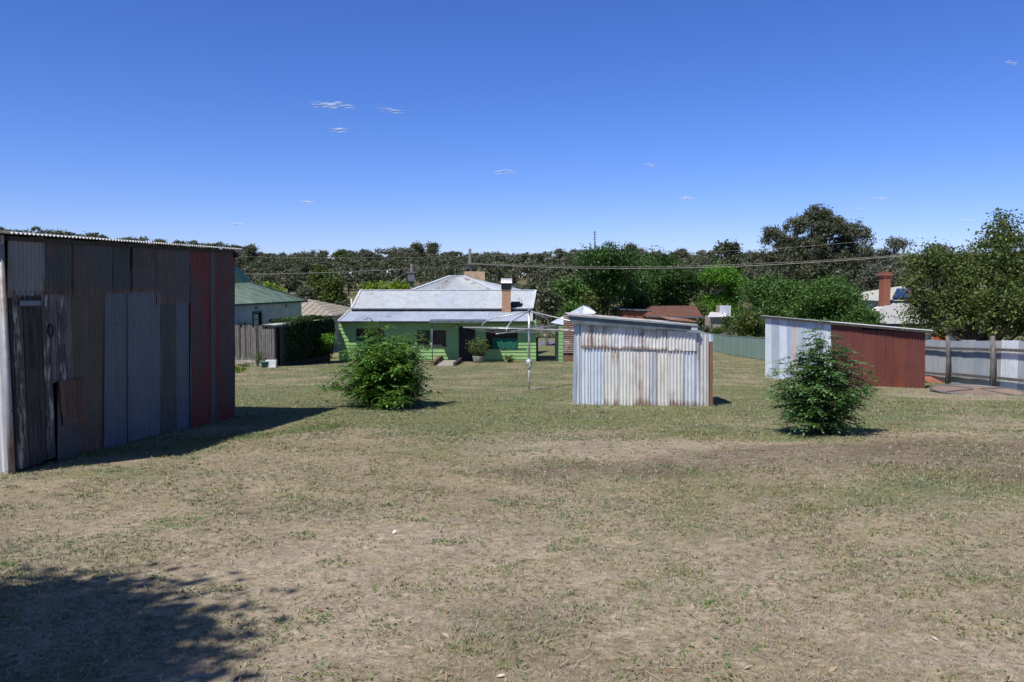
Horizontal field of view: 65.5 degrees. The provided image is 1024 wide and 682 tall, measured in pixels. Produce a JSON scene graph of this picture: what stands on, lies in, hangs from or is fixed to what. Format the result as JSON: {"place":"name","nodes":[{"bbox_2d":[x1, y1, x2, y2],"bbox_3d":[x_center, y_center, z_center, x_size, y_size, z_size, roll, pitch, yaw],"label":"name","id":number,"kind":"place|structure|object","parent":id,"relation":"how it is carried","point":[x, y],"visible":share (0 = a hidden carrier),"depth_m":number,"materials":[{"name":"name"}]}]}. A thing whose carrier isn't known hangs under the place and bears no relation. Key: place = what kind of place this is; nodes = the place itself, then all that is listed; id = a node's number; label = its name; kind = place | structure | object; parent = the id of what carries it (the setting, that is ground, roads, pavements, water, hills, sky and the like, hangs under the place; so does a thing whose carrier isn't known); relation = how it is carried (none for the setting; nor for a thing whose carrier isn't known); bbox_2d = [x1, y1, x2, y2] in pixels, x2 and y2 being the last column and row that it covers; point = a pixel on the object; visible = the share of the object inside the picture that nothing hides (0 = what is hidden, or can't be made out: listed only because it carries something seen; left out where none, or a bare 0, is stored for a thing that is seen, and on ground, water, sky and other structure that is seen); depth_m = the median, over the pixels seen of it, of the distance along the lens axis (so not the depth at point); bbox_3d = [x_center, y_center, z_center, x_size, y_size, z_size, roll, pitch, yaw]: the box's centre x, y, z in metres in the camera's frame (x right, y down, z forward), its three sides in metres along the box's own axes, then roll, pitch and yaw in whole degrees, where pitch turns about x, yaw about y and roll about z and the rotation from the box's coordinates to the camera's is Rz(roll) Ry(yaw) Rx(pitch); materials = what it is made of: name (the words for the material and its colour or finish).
{"place":"outdoors","nodes":[
{"label":"outdoors","id":0,"kind":"place"},
{"bbox_2d":[0,319,1023,681],"bbox_3d":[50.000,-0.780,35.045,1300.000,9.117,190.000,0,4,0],"label":"ground","id":1,"kind":"structure","parent":0,"point":[290,587],"depth_m":5.91,"materials":[{"name":"beige plant"}]},
{"bbox_2d":[0,231,242,473],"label":"tin shed","id":2,"kind":"structure","parent":1,"relation":"on","point":[104,343],"depth_m":11.06,"materials":[{"name":"metal"}]},
{"bbox_2d":[10,294,73,468],"bbox_3d":[-5.686,0.446,9.723,0.059,2.014,1.102,0,4,3],"label":"door","id":3,"kind":"structure","parent":2,"relation":"in","point":[42,332],"depth_m":9.58,"materials":[{"name":"paint"}]},
{"bbox_2d":[235,366,247,372],"bbox_3d":[-11.557,1.198,33.526,0.814,0.330,0.898,0,4,0],"label":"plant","id":4,"kind":"object","parent":1,"relation":"on","point":[237,370],"visible":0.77,"depth_m":33.52,"materials":[{"name":"green plant"}]},
{"bbox_2d":[235,362,260,366],"bbox_3d":[-13.200,1.185,39.444,1.539,0.294,1.253,-2,5,-23],"label":"weed clump","id":5,"kind":"object","parent":1,"relation":"on","point":[244,365],"visible":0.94,"depth_m":39.56,"materials":[{"name":"green plant"}]},
{"bbox_2d":[250,348,264,365],"bbox_3d":[-12.832,0.835,40.187,0.841,0.949,0.731,0,4,0],"label":"rose bush","id":6,"kind":"object","parent":1,"relation":"on","point":[257,359],"visible":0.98,"depth_m":40.14,"materials":[{"name":"green plant"}]},
{"bbox_2d":[261,361,267,367],"bbox_3d":[-11.937,1.135,38.553,0.440,0.300,0.440,0,4,0],"label":"teal planter","id":7,"kind":"object","parent":1,"relation":"on","point":[264,364],"visible":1,"depth_m":38.40,"materials":[{"name":"teal plastic"}]},
{"bbox_2d":[255,280,286,290],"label":"leafy tree","id":8,"kind":"object","parent":1,"relation":"on","point":[268,284],"visible":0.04,"depth_m":65.70,"materials":[{"name":"green plant"}]},
{"bbox_2d":[265,360,276,367],"bbox_3d":[-11.661,1.111,38.577,0.500,0.380,0.250,0,4,0],"label":"plaster block","id":9,"kind":"object","parent":1,"relation":"on","point":[272,363],"depth_m":38.45,"materials":[{"name":"white paint"}]},
{"bbox_2d":[235,266,307,326],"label":"green roof house","id":10,"kind":"structure","parent":1,"relation":"on","point":[256,304],"depth_m":47.77,"materials":[{"name":"paint"}]},
{"bbox_2d":[252,311,262,325],"bbox_3d":[-14.970,-1.261,46.705,0.125,0.973,0.988,1,5,15],"label":"window","id":11,"kind":"structure","parent":10,"relation":"in","point":[259,313],"depth_m":46.92,"materials":[{"name":"green paint"}]},
{"bbox_2d":[235,319,330,365],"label":"fence","id":12,"kind":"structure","parent":1,"relation":"on","point":[250,340],"depth_m":40.89,"materials":[{"name":"wood"}]},
{"bbox_2d":[267,314,335,364],"bbox_3d":[-11.766,0.061,43.847,1.889,2.894,6.573,1,5,9],"label":"creeper","id":13,"kind":"object","parent":12,"relation":"on","point":[309,332],"visible":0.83,"depth_m":43.08,"materials":[{"name":"green plant"}]},
{"bbox_2d":[293,284,318,299],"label":"leafy tree","id":14,"kind":"object","parent":1,"relation":"on","point":[305,293],"visible":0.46,"depth_m":116.97,"materials":[{"name":"green plant"}]},
{"bbox_2d":[301,299,349,351],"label":"tiled house","id":15,"kind":"structure","parent":1,"relation":"on","point":[336,312],"depth_m":65.20,"materials":[{"name":"beige tile"}]},
{"bbox_2d":[314,332,340,362],"bbox_3d":[-10.268,0.484,44.419,1.552,1.962,1.580,0,4,0],"label":"lemon tree","id":16,"kind":"object","parent":1,"relation":"on","point":[328,340],"visible":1,"depth_m":44.28,"materials":[{"name":"green plant"}]},
{"bbox_2d":[314,273,353,303],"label":"willow tree","id":17,"kind":"object","parent":1,"relation":"on","point":[332,290],"visible":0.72,"depth_m":116.93,"materials":[{"name":"green plant"}]},
{"bbox_2d":[334,299,350,306],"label":"leafy tree","id":18,"kind":"object","parent":1,"relation":"on","point":[344,303],"visible":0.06,"depth_m":75.46,"materials":[{"name":"green plant"}]},
{"bbox_2d":[354,274,383,292],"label":"plane tree","id":19,"kind":"object","parent":1,"relation":"on","point":[372,286],"visible":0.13,"depth_m":71.52,"materials":[{"name":"green plant"}]},
{"bbox_2d":[307,315,442,410],"bbox_3d":[-2.835,0.465,17.808,2.872,2.076,2.650,2,5,28],"label":"yard shrub","id":20,"kind":"object","parent":1,"relation":"on","point":[383,377],"visible":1,"depth_m":17.36,"materials":[{"name":"green plant"}]},
{"bbox_2d":[377,278,405,290],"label":"plane tree","id":21,"kind":"object","parent":1,"relation":"on","point":[393,285],"visible":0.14,"depth_m":71.34,"materials":[{"name":"green plant"}]},
{"bbox_2d":[395,281,417,290],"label":"plane tree","id":22,"kind":"object","parent":1,"relation":"on","point":[407,285],"visible":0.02,"depth_m":71.50,"materials":[{"name":"green plant"}]},
{"bbox_2d":[406,264,416,288],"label":"power pole","id":23,"kind":"object","parent":1,"relation":"on","point":[411,277],"visible":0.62,"depth_m":69.58,"materials":[{"name":"wood"}]},
{"bbox_2d":[281,269,399,273],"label":"power line","id":24,"kind":"object","parent":23,"relation":"attached to","point":[333,272],"visible":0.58,"depth_m":68.56,"materials":[{"name":"metal"}]},
{"bbox_2d":[337,268,536,361],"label":"cottage","id":25,"kind":"structure","parent":1,"relation":"on","point":[440,313],"depth_m":47.74,"materials":[{"name":"green paint"}]},
{"bbox_2d":[356,329,383,345],"bbox_3d":[-8.381,-0.217,47.153,1.651,1.036,0.125,0,4,0],"label":"window","id":26,"kind":"structure","parent":25,"relation":"in","point":[358,331],"depth_m":47.15,"materials":[{"name":"black glass"}]},
{"bbox_2d":[417,330,430,346],"bbox_3d":[-5.247,-0.157,47.130,0.852,0.965,0.180,0,4,0],"label":"window","id":27,"kind":"structure","parent":25,"relation":"in","point":[424,341],"depth_m":47.16,"materials":[{"name":"black glass"}]},
{"bbox_2d":[433,330,446,346],"bbox_3d":[-4.303,-0.157,47.130,0.871,0.965,0.180,0,4,0],"label":"window","id":28,"kind":"structure","parent":25,"relation":"in","point":[439,336],"depth_m":47.17,"materials":[{"name":"black glass"}]},
{"bbox_2d":[459,326,475,360],"bbox_3d":[-2.656,0.161,47.190,1.001,2.079,0.150,0,4,0],"label":"door","id":29,"kind":"structure","parent":25,"relation":"in","point":[464,333],"depth_m":47.21,"materials":[{"name":"black paint"}]},
{"bbox_2d":[486,330,517,348],"bbox_3d":[-0.599,-0.114,47.161,1.876,1.130,0.125,0,4,0],"label":"window","id":30,"kind":"structure","parent":25,"relation":"in","point":[489,335],"depth_m":47.16,"materials":[{"name":"black paint"}]},
{"bbox_2d":[430,355,461,366],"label":"entry ramp","id":31,"kind":"structure","parent":1,"relation":"on","point":[445,363],"depth_m":42.56,"materials":[{"name":"concrete"}]},
{"bbox_2d":[466,249,475,270],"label":"power pole","id":32,"kind":"object","parent":1,"relation":"on","point":[470,264],"visible":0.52,"depth_m":77.47,"materials":[{"name":"grey wood"}]},
{"bbox_2d":[278,252,582,257],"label":"power line","id":33,"kind":"object","parent":32,"relation":"attached to","point":[411,257],"visible":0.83,"depth_m":104.56,"materials":[{"name":"metal"}]},
{"bbox_2d":[478,253,921,266],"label":"power line","id":34,"kind":"object","parent":32,"relation":"attached to","point":[700,265],"visible":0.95,"depth_m":67.25,"materials":[{"name":"metal"}]},
{"bbox_2d":[471,251,1016,268],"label":"power line","id":35,"kind":"object","parent":32,"relation":"attached to","point":[706,267],"visible":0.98,"depth_m":67.51,"materials":[{"name":"metal"}]},
{"bbox_2d":[472,356,484,362],"bbox_3d":[-1.923,1.044,45.689,0.700,0.380,0.700,0,4,0],"label":"plant pot","id":36,"kind":"object","parent":1,"relation":"on","point":[478,359],"visible":0.95,"depth_m":45.42,"materials":[{"name":"concrete"}]},
{"bbox_2d":[465,335,491,357],"bbox_3d":[-1.854,0.388,45.550,1.713,1.492,1.485,-3,6,-37],"label":"potted bush","id":37,"kind":"object","parent":36,"relation":"in","point":[478,348],"visible":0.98,"depth_m":45.43,"materials":[{"name":"green plant"}]},
{"bbox_2d":[504,354,515,361],"bbox_3d":[-0.107,1.000,45.838,0.795,0.534,0.805,-4,6,-42],"label":"flower clump","id":38,"kind":"object","parent":1,"relation":"on","point":[509,358],"visible":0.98,"depth_m":45.73,"materials":[{"name":"green plant"}]},
{"bbox_2d":[0,417,1023,681],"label":"weeds","id":39,"kind":"object","parent":1,"relation":"on","point":[250,437],"visible":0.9,"depth_m":6.08,"materials":[{"name":"green plant"}]},
{"bbox_2d":[0,425,1023,681],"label":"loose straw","id":40,"kind":"object","parent":1,"relation":"on","point":[498,561],"visible":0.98,"depth_m":5.35,"materials":[{"name":"beige plant"}]},
{"bbox_2d":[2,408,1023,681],"bbox_3d":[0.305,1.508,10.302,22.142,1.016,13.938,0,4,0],"label":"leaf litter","id":41,"kind":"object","parent":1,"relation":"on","point":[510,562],"visible":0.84,"depth_m":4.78,"materials":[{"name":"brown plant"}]},
{"bbox_2d":[463,309,573,388],"bbox_3d":[0.504,0.290,23.455,3.137,2.484,3.137,-2,5,-20],"label":"clothesline","id":42,"kind":"object","parent":1,"relation":"on","point":[529,362],"visible":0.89,"depth_m":23.42,"materials":[{"name":"metal"}]},
{"bbox_2d":[536,336,557,360],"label":"garden gate","id":43,"kind":"structure","parent":1,"relation":"on","point":[537,337],"depth_m":47.48,"materials":[{"name":"black metal"}]},
{"bbox_2d":[535,284,564,345],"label":"leafy tree","id":44,"kind":"object","parent":1,"relation":"on","point":[547,304],"visible":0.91,"depth_m":73.49,"materials":[{"name":"green plant"}]},
{"bbox_2d":[544,273,594,327],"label":"leafy tree","id":45,"kind":"object","parent":1,"relation":"on","point":[573,289],"visible":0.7,"depth_m":84.71,"materials":[{"name":"green plant"}]},
{"bbox_2d":[554,301,586,318],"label":"leafy tree","id":46,"kind":"object","parent":1,"relation":"on","point":[570,308],"visible":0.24,"depth_m":69.86,"materials":[{"name":"green plant"}]},
{"bbox_2d":[550,306,601,361],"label":"outbuilding","id":47,"kind":"structure","parent":1,"relation":"on","point":[565,345],"depth_m":47.12,"materials":[{"name":"green paint"}]},
{"bbox_2d":[579,289,603,313],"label":"leafy tree","id":48,"kind":"object","parent":1,"relation":"on","point":[587,296],"visible":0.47,"depth_m":82.27,"materials":[{"name":"green plant"}]},
{"bbox_2d":[586,301,597,313],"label":"conifer","id":49,"kind":"object","parent":1,"relation":"on","point":[592,305],"visible":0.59,"depth_m":79.83,"materials":[{"name":"green plant"}]},
{"bbox_2d":[564,240,654,314],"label":"shade tree","id":50,"kind":"object","parent":1,"relation":"on","point":[603,284],"visible":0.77,"depth_m":89.70,"materials":[{"name":"green plant"}]},
{"bbox_2d":[614,307,651,318],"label":"brick garage","id":51,"kind":"structure","parent":1,"relation":"on","point":[631,312],"depth_m":90.05,"materials":[{"name":"brick"}]},
{"bbox_2d":[605,267,666,315],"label":"shade tree","id":52,"kind":"object","parent":1,"relation":"on","point":[642,300],"visible":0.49,"depth_m":95.64,"materials":[{"name":"green plant"}]},
{"bbox_2d":[565,312,712,405],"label":"outhouse shed","id":53,"kind":"structure","parent":1,"relation":"on","point":[617,361],"depth_m":17.92,"materials":[{"name":"metal"}]},
{"bbox_2d":[629,245,712,305],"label":"shade tree","id":54,"kind":"object","parent":1,"relation":"on","point":[674,280],"visible":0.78,"depth_m":99.24,"materials":[{"name":"green plant"}]},
{"bbox_2d":[643,306,704,323],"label":"red tile house","id":55,"kind":"structure","parent":1,"relation":"on","point":[685,312],"depth_m":89.20,"materials":[{"name":"tile"}]},
{"bbox_2d":[696,303,710,327],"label":"garden bush","id":56,"kind":"object","parent":1,"relation":"on","point":[701,310],"visible":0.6,"depth_m":91.67,"materials":[{"name":"green plant"}]},
{"bbox_2d":[700,324,712,332],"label":"garden bush","id":57,"kind":"object","parent":1,"relation":"on","point":[707,328],"visible":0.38,"depth_m":71.97,"materials":[{"name":"green plant"}]},
{"bbox_2d":[708,326,727,334],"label":"garden bush","id":58,"kind":"object","parent":1,"relation":"on","point":[718,330],"visible":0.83,"depth_m":70.84,"materials":[{"name":"green plant"}]},
{"bbox_2d":[686,257,753,315],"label":"plane tree","id":59,"kind":"object","parent":1,"relation":"on","point":[720,275],"visible":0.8,"depth_m":96.53,"materials":[{"name":"green plant"}]},
{"bbox_2d":[705,312,736,334],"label":"white shed","id":60,"kind":"structure","parent":1,"relation":"on","point":[713,318],"depth_m":84.44,"materials":[{"name":"metal"}]},
{"bbox_2d":[716,305,730,315],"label":"white tower shed","id":61,"kind":"structure","parent":1,"relation":"on","point":[726,309],"depth_m":86.02,"materials":[{"name":"metal"}]},
{"bbox_2d":[718,313,739,332],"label":"bay bush","id":62,"kind":"object","parent":1,"relation":"on","point":[725,324],"visible":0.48,"depth_m":79.88,"materials":[{"name":"green plant"}]},
{"bbox_2d":[723,326,736,335],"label":"garden bush","id":63,"kind":"object","parent":1,"relation":"on","point":[729,333],"visible":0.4,"depth_m":69.94,"materials":[{"name":"green plant"}]},
{"bbox_2d":[709,333,764,359],"bbox_3d":[15.876,0.361,52.201,0.064,3.442,32.091,0,4,3],"label":"steel panel fence","id":64,"kind":"object","parent":1,"relation":"on","point":[749,347],"visible":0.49,"depth_m":56.17,"materials":[{"name":"green metal"}]},
{"bbox_2d":[727,308,769,336],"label":"bay bush","id":65,"kind":"object","parent":1,"relation":"on","point":[747,325],"visible":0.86,"depth_m":65.66,"materials":[{"name":"green plant"}]},
{"bbox_2d":[733,267,791,331],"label":"leafy tree","id":66,"kind":"object","parent":1,"relation":"on","point":[754,289],"visible":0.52,"depth_m":80.70,"materials":[{"name":"green plant"}]},
{"bbox_2d":[536,306,1020,338],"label":"scrub","id":67,"kind":"object","parent":1,"relation":"on","point":[541,333],"depth_m":88.97,"materials":[{"name":"green plant"}]},
{"bbox_2d":[752,276,811,328],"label":"leafy tree","id":68,"kind":"object","parent":1,"relation":"on","point":[773,307],"visible":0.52,"depth_m":77.13,"materials":[{"name":"green plant"}]},
{"bbox_2d":[749,203,880,288],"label":"gum tree","id":69,"kind":"object","parent":1,"relation":"on","point":[823,222],"visible":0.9,"depth_m":109.57,"materials":[{"name":"green plant"}]},
{"bbox_2d":[749,319,884,435],"bbox_3d":[4.921,0.585,12.871,2.120,1.884,1.890,0,4,0],"label":"yard shrub","id":70,"kind":"object","parent":1,"relation":"on","point":[824,403],"visible":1,"depth_m":12.67,"materials":[{"name":"green plant"}]},
{"bbox_2d":[775,269,885,322],"bbox_3d":[19.039,-1.448,47.791,6.231,5.903,6.510,4,6,38],"label":"elm tree","id":71,"kind":"object","parent":1,"relation":"on","point":[824,299],"visible":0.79,"depth_m":46.75,"materials":[{"name":"green plant"}]},
{"bbox_2d":[760,315,933,387],"bbox_3d":[10.906,0.705,26.886,2.157,2.924,7.279,0,4,-6],"label":"lean to shed","id":72,"kind":"object","parent":1,"relation":"on","point":[895,356],"visible":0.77,"depth_m":24.63,"materials":[{"name":"metal"}]},
{"bbox_2d":[837,300,888,326],"bbox_3d":[19.383,-0.394,44.165,3.204,3.728,3.465,-4,6,-39],"label":"leafy tree","id":73,"kind":"object","parent":1,"relation":"on","point":[861,315],"visible":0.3,"depth_m":43.68,"materials":[{"name":"green plant"}]},
{"bbox_2d":[850,260,909,291],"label":"gum tree","id":74,"kind":"object","parent":1,"relation":"on","point":[870,280],"visible":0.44,"depth_m":97.46,"materials":[{"name":"green plant"}]},
{"bbox_2d":[861,236,917,273],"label":"gum tree","id":75,"kind":"object","parent":1,"relation":"on","point":[894,245],"visible":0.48,"depth_m":102.69,"materials":[{"name":"green plant"}]},
{"bbox_2d":[856,271,985,340],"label":"brick chimney house","id":76,"kind":"structure","parent":1,"relation":"on","point":[884,298],"depth_m":49.92,"materials":[{"name":"white paint"}]},
{"bbox_2d":[925,376,942,382],"bbox_3d":[14.566,1.286,26.963,1.450,0.146,0.799,0,4,0],"label":"loose iron sheet","id":77,"kind":"object","parent":1,"relation":"on","point":[929,379],"visible":0.31,"depth_m":26.81,"materials":[{"name":"orange metal"}]},
{"bbox_2d":[925,330,944,340],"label":"orange roof shed","id":78,"kind":"structure","parent":1,"relation":"on","point":[942,337],"depth_m":31.01,"materials":[{"name":"paint"}]},
{"bbox_2d":[885,207,1023,341],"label":"kurrajong tree","id":79,"kind":"object","parent":1,"relation":"on","point":[994,307],"visible":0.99,"depth_m":30.40,"materials":[{"name":"green plant"}]},
{"bbox_2d":[925,336,1023,390],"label":"iron fence","id":80,"kind":"object","parent":1,"relation":"on","point":[992,362],"visible":0.79,"depth_m":24.49,"materials":[{"name":"white metal"}]},
{"bbox_2d":[929,384,1023,395],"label":"concrete slab","id":81,"kind":"object","parent":1,"relation":"on","point":[967,389],"visible":0.91,"depth_m":21.76,"materials":[{"name":"concrete"}]},
{"bbox_2d":[0,0,1023,276],"label":"sky","id":82,"kind":"structure","parent":0,"point":[286,126],"materials":[{"name":"blue"}]},
{"bbox_2d":[247,275,782,318],"bbox_3d":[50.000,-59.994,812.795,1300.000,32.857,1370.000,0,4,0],"label":"hill","id":83,"kind":"structure","parent":0,"point":[522,281],"depth_m":235.37,"materials":[{"name":"green plant"}]},
{"bbox_2d":[49,229,67,235],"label":"gum tree","id":84,"kind":"object","parent":83,"relation":"on","point":[57,232],"visible":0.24,"depth_m":247.24,"materials":[{"name":"green plant"}]},
{"bbox_2d":[124,236,135,242],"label":"gum tree","id":85,"kind":"object","parent":83,"relation":"on","point":[130,238],"visible":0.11,"depth_m":297.27,"materials":[{"name":"green plant"}]},
{"bbox_2d":[149,238,171,245],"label":"gum tree","id":86,"kind":"object","parent":83,"relation":"on","point":[160,240],"visible":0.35,"depth_m":296.78,"materials":[{"name":"green plant"}]},
{"bbox_2d":[201,242,214,248],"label":"gum tree","id":87,"kind":"object","parent":83,"relation":"on","point":[207,244],"visible":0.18,"depth_m":306.56,"materials":[{"name":"green plant"}]},
{"bbox_2d":[221,243,237,252],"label":"gum tree","id":88,"kind":"object","parent":83,"relation":"on","point":[229,246],"visible":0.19,"depth_m":297.00,"materials":[{"name":"green plant"}]},
{"bbox_2d":[241,243,262,262],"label":"gum tree","id":89,"kind":"object","parent":83,"relation":"on","point":[251,255],"visible":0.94,"depth_m":297.12,"materials":[{"name":"green plant"}]},
{"bbox_2d":[303,263,337,300],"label":"willow tree","id":90,"kind":"object","parent":83,"relation":"on","point":[316,275],"visible":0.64,"depth_m":130.88,"materials":[{"name":"green plant"}]},
{"bbox_2d":[332,249,348,262],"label":"gum tree","id":91,"kind":"object","parent":83,"relation":"on","point":[339,252],"visible":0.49,"depth_m":297.43,"materials":[{"name":"green plant"}]},
{"bbox_2d":[359,249,375,263],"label":"gum tree","id":92,"kind":"object","parent":83,"relation":"on","point":[367,255],"visible":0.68,"depth_m":297.29,"materials":[{"name":"green plant"}]},
{"bbox_2d":[407,240,425,265],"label":"gum tree","id":93,"kind":"object","parent":83,"relation":"on","point":[417,246],"visible":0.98,"depth_m":277.30,"materials":[{"name":"green plant"}]},
{"bbox_2d":[423,241,440,258],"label":"gum tree","id":94,"kind":"object","parent":83,"relation":"on","point":[432,247],"visible":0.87,"depth_m":282.11,"materials":[{"name":"green plant"}]},
{"bbox_2d":[0,226,1023,317],"bbox_3d":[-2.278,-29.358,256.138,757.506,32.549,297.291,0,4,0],"label":"forest","id":95,"kind":"object","parent":83,"relation":"on","point":[262,268],"depth_m":217.09,"materials":[{"name":"green plant"}]},
{"bbox_2d":[550,247,567,262],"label":"gum tree","id":96,"kind":"object","parent":83,"relation":"on","point":[561,251],"visible":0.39,"depth_m":287.52,"materials":[{"name":"green plant"}]},
{"bbox_2d":[622,242,640,257],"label":"gum tree","id":97,"kind":"object","parent":83,"relation":"on","point":[633,246],"visible":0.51,"depth_m":286.90,"materials":[{"name":"green plant"}]},
{"bbox_2d":[672,246,694,262],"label":"gum tree","id":98,"kind":"object","parent":83,"relation":"on","point":[682,253],"visible":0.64,"depth_m":277.44,"materials":[{"name":"green plant"}]},
{"bbox_2d":[713,238,750,273],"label":"gum tree","id":99,"kind":"object","parent":83,"relation":"on","point":[726,250],"visible":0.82,"depth_m":187.46,"materials":[{"name":"green plant"}]},
{"bbox_2d":[744,254,762,272],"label":"gum tree","id":100,"kind":"object","parent":83,"relation":"on","point":[753,261],"visible":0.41,"depth_m":237.75,"materials":[{"name":"green plant"}]},
{"bbox_2d":[923,240,950,270],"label":"gum tree","id":101,"kind":"object","parent":83,"relation":"on","point":[942,246],"visible":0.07,"depth_m":157.75,"materials":[{"name":"green plant"}]},
{"bbox_2d":[638,241,861,252],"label":"power line","id":102,"kind":"object","parent":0,"point":[755,249],"visible":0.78,"depth_m":103.18,"materials":[{"name":"metal"}]},
{"bbox_2d":[538,340,1022,345],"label":"road","id":103,"kind":"structure","parent":0,"point":[542,342],"depth_m":78.78,"materials":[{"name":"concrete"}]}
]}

